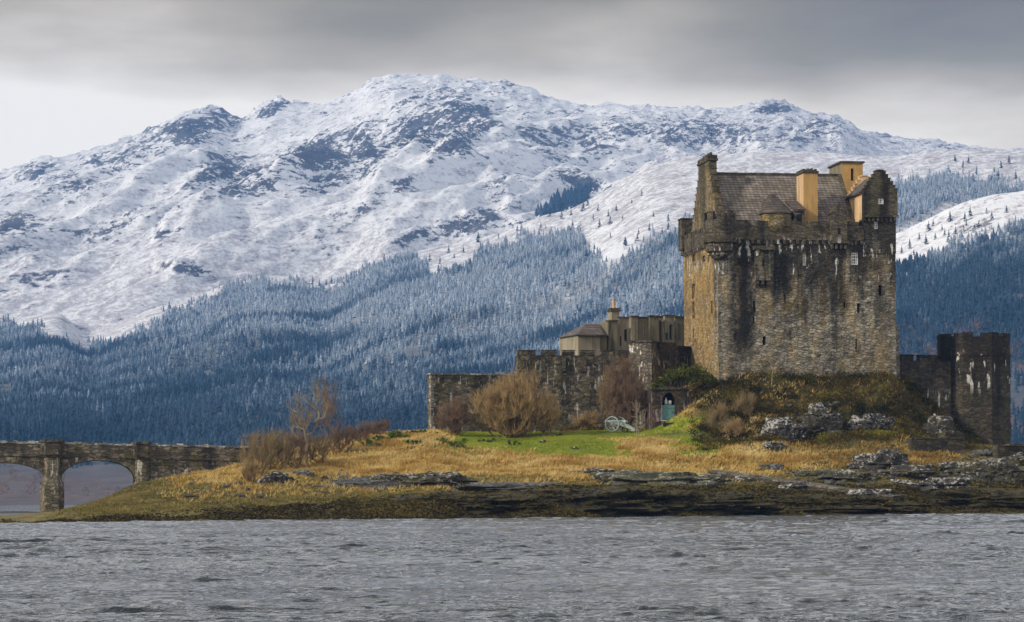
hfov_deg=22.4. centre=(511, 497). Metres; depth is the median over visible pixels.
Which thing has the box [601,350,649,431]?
alder tree
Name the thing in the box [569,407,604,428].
shrub
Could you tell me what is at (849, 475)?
rock outcrop
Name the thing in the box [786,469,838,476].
rock outcrop
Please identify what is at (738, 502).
weeded rock
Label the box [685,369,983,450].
undergrowth
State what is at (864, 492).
rock outcrop
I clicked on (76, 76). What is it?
sky
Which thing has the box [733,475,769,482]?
rock outcrop
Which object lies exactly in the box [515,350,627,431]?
battlemented wall
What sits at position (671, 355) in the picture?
wall
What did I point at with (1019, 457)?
boulder
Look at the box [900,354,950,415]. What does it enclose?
linking wall
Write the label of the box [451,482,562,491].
rock outcrop
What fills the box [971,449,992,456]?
boulder
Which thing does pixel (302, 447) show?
shrub
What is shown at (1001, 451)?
shore wall
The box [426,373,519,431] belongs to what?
curtain wall
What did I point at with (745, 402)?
shrub
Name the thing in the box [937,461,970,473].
rock outcrop
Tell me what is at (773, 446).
boulder
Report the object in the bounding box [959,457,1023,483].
rock outcrop
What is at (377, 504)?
seaweed
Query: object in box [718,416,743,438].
shrub
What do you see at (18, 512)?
sandbar
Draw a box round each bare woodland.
[0,405,424,497]
[900,312,1023,369]
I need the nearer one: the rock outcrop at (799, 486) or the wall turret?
the rock outcrop at (799, 486)
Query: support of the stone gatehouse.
on the island ground at (33, 517)
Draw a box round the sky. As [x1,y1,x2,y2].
[0,0,1023,170]
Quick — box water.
[0,505,1023,621]
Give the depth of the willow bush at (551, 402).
233.00 m
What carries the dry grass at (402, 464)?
on the island ground at (33, 517)
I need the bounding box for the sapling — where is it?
[631,400,645,436]
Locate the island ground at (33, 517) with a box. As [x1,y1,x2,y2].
[0,374,1023,521]
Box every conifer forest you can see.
[0,164,1023,467]
[896,215,1023,443]
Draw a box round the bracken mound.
[558,419,604,431]
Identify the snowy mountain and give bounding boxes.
[0,73,1023,332]
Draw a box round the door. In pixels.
[662,405,674,419]
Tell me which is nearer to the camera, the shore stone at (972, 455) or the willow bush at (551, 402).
the shore stone at (972, 455)
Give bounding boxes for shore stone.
[968,453,978,457]
[992,478,1002,481]
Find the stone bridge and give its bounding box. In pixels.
[0,440,260,512]
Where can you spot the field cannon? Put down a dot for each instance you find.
(619, 423)
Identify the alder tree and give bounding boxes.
[595,363,621,429]
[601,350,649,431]
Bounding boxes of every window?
[803,253,805,264]
[851,252,857,264]
[878,198,882,203]
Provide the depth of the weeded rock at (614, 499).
193.12 m
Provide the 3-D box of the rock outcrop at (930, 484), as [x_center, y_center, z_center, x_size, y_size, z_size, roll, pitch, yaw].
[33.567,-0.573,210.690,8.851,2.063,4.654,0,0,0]
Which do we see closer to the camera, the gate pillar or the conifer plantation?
the gate pillar
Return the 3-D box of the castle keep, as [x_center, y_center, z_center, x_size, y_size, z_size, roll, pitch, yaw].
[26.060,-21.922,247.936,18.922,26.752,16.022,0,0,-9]
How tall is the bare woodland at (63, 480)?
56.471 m
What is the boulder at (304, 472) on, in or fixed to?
on the island ground at (33, 517)
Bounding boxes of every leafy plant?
[357,439,381,446]
[372,433,392,440]
[388,430,409,438]
[405,429,426,433]
[406,439,422,444]
[436,437,467,446]
[477,437,495,441]
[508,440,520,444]
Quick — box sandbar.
[0,511,39,512]
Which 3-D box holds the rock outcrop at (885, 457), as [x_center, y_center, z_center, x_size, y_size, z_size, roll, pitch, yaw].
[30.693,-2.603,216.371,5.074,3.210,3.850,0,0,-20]
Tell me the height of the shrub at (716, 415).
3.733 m
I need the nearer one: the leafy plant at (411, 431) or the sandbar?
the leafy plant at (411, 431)
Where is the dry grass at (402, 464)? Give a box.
[154,371,959,502]
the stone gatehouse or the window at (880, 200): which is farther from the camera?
the window at (880, 200)
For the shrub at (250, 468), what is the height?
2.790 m
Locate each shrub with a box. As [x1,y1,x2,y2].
[234,427,278,475]
[238,455,270,481]
[257,427,300,470]
[278,428,312,468]
[304,429,331,463]
[325,423,358,453]
[345,420,375,440]
[367,417,391,434]
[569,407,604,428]
[705,398,729,431]
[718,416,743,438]
[731,388,756,415]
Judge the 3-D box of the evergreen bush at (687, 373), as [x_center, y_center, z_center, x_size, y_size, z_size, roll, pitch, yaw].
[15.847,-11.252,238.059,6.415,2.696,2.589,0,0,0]
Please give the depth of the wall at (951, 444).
226.71 m
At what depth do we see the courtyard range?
256.51 m
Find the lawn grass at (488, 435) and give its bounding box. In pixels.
[435,414,731,458]
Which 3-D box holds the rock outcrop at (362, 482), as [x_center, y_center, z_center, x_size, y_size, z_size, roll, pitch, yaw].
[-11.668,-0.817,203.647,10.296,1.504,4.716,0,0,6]
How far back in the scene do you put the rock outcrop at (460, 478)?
204.62 m
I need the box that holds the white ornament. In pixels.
[664,398,671,404]
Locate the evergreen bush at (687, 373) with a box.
[650,361,718,389]
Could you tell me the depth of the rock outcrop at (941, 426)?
236.27 m
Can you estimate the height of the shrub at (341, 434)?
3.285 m
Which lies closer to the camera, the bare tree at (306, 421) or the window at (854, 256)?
the bare tree at (306, 421)
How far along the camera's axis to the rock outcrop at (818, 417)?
232.06 m
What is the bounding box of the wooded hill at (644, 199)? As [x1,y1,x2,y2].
[0,149,1023,505]
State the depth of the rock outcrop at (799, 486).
207.30 m
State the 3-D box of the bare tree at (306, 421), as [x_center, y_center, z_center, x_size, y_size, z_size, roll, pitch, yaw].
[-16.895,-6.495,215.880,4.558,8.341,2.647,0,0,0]
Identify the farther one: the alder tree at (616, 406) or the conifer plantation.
the conifer plantation
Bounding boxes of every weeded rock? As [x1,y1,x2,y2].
[377,490,562,513]
[487,485,700,514]
[662,489,784,515]
[759,492,937,513]
[922,487,1023,508]
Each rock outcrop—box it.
[312,478,421,489]
[364,473,459,487]
[425,471,477,483]
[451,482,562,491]
[569,468,616,474]
[591,469,647,484]
[608,471,732,485]
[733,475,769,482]
[758,416,807,441]
[779,481,813,490]
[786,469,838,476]
[797,402,843,434]
[815,469,881,481]
[843,413,894,431]
[846,488,899,495]
[847,447,910,470]
[875,465,947,479]
[883,477,973,491]
[919,413,962,437]
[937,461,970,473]
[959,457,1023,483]
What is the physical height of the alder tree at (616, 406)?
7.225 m
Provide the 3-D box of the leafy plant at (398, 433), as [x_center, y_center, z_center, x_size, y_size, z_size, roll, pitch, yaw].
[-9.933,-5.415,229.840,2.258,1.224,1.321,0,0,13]
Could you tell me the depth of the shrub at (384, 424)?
236.06 m
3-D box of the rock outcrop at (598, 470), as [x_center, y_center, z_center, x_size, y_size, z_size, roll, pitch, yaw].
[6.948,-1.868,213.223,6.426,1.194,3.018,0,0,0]
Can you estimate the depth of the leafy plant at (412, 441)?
224.69 m
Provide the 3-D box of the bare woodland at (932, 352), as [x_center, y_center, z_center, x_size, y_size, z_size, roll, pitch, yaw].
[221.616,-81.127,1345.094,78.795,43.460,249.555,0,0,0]
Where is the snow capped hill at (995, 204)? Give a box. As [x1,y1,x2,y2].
[896,191,1023,433]
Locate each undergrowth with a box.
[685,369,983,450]
[746,437,992,471]
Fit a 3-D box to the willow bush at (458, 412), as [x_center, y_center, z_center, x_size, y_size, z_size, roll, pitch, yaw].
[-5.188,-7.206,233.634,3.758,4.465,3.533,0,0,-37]
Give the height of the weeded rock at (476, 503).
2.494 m
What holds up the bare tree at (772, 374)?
on the island ground at (33, 517)
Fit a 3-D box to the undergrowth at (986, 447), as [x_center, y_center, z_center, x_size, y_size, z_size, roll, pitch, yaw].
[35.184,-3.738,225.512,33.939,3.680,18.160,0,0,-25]
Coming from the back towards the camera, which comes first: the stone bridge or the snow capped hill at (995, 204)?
the snow capped hill at (995, 204)
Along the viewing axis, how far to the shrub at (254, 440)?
208.87 m
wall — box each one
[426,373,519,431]
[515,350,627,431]
[656,342,690,387]
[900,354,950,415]
[907,437,964,453]
[992,443,1023,457]
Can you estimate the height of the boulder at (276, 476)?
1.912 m
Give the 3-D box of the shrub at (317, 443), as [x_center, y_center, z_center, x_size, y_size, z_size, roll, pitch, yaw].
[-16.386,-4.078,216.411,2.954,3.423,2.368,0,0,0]
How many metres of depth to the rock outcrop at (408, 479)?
202.75 m
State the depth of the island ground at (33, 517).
223.68 m
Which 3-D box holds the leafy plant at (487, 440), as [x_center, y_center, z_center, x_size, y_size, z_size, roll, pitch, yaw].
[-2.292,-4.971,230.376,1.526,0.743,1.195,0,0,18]
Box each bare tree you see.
[284,372,332,464]
[315,371,345,456]
[766,347,774,387]
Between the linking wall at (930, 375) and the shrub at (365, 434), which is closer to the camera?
the shrub at (365, 434)
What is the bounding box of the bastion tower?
[937,332,1010,444]
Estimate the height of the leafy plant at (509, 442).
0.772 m
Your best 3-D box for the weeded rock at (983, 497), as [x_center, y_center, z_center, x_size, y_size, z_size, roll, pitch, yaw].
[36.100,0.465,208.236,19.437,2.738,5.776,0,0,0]
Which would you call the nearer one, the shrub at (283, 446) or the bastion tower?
the shrub at (283, 446)
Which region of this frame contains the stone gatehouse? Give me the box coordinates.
[645,387,689,429]
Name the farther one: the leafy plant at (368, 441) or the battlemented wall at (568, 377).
the battlemented wall at (568, 377)
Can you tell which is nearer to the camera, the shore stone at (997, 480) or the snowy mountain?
the shore stone at (997, 480)
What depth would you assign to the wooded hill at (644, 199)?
2599.04 m
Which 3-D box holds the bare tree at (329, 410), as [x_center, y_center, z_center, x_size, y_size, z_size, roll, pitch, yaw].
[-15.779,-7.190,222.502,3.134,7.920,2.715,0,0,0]
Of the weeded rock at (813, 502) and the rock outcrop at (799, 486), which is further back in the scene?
the rock outcrop at (799, 486)
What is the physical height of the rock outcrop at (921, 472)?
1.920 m
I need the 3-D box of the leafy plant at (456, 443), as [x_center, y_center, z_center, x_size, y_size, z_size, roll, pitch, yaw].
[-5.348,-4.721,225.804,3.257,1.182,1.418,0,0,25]
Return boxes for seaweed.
[0,473,1023,522]
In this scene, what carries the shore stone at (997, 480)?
on the island ground at (33, 517)
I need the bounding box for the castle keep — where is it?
[677,136,899,381]
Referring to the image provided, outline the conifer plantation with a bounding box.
[535,180,591,216]
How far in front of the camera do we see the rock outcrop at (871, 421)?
233.07 m
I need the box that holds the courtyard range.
[558,299,683,355]
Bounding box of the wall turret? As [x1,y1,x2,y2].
[627,340,658,429]
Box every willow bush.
[430,395,478,435]
[466,361,566,437]
[532,391,560,436]
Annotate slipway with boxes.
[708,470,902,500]
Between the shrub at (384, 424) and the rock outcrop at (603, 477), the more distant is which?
the shrub at (384, 424)
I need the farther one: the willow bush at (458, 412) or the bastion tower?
the bastion tower
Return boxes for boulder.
[255,471,294,484]
[291,469,314,476]
[758,463,784,470]
[763,441,790,450]
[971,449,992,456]
[1001,452,1023,465]
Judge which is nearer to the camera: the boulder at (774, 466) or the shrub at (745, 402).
the boulder at (774, 466)
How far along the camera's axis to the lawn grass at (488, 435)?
230.67 m
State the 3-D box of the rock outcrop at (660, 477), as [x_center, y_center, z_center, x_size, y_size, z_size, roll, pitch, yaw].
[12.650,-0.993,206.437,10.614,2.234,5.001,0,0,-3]
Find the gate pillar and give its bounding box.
[257,426,283,455]
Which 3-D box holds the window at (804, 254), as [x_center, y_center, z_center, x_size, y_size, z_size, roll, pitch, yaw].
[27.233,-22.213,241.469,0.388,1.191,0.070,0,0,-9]
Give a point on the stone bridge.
(52, 461)
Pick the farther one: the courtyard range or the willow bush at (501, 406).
the courtyard range
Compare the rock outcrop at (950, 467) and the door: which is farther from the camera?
the door
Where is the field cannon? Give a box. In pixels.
[605,416,635,431]
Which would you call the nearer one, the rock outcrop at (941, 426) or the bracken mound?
the rock outcrop at (941, 426)
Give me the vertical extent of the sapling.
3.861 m
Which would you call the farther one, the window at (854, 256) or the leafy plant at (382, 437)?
the window at (854, 256)
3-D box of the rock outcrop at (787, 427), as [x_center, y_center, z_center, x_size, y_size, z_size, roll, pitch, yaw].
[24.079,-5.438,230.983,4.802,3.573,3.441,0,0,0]

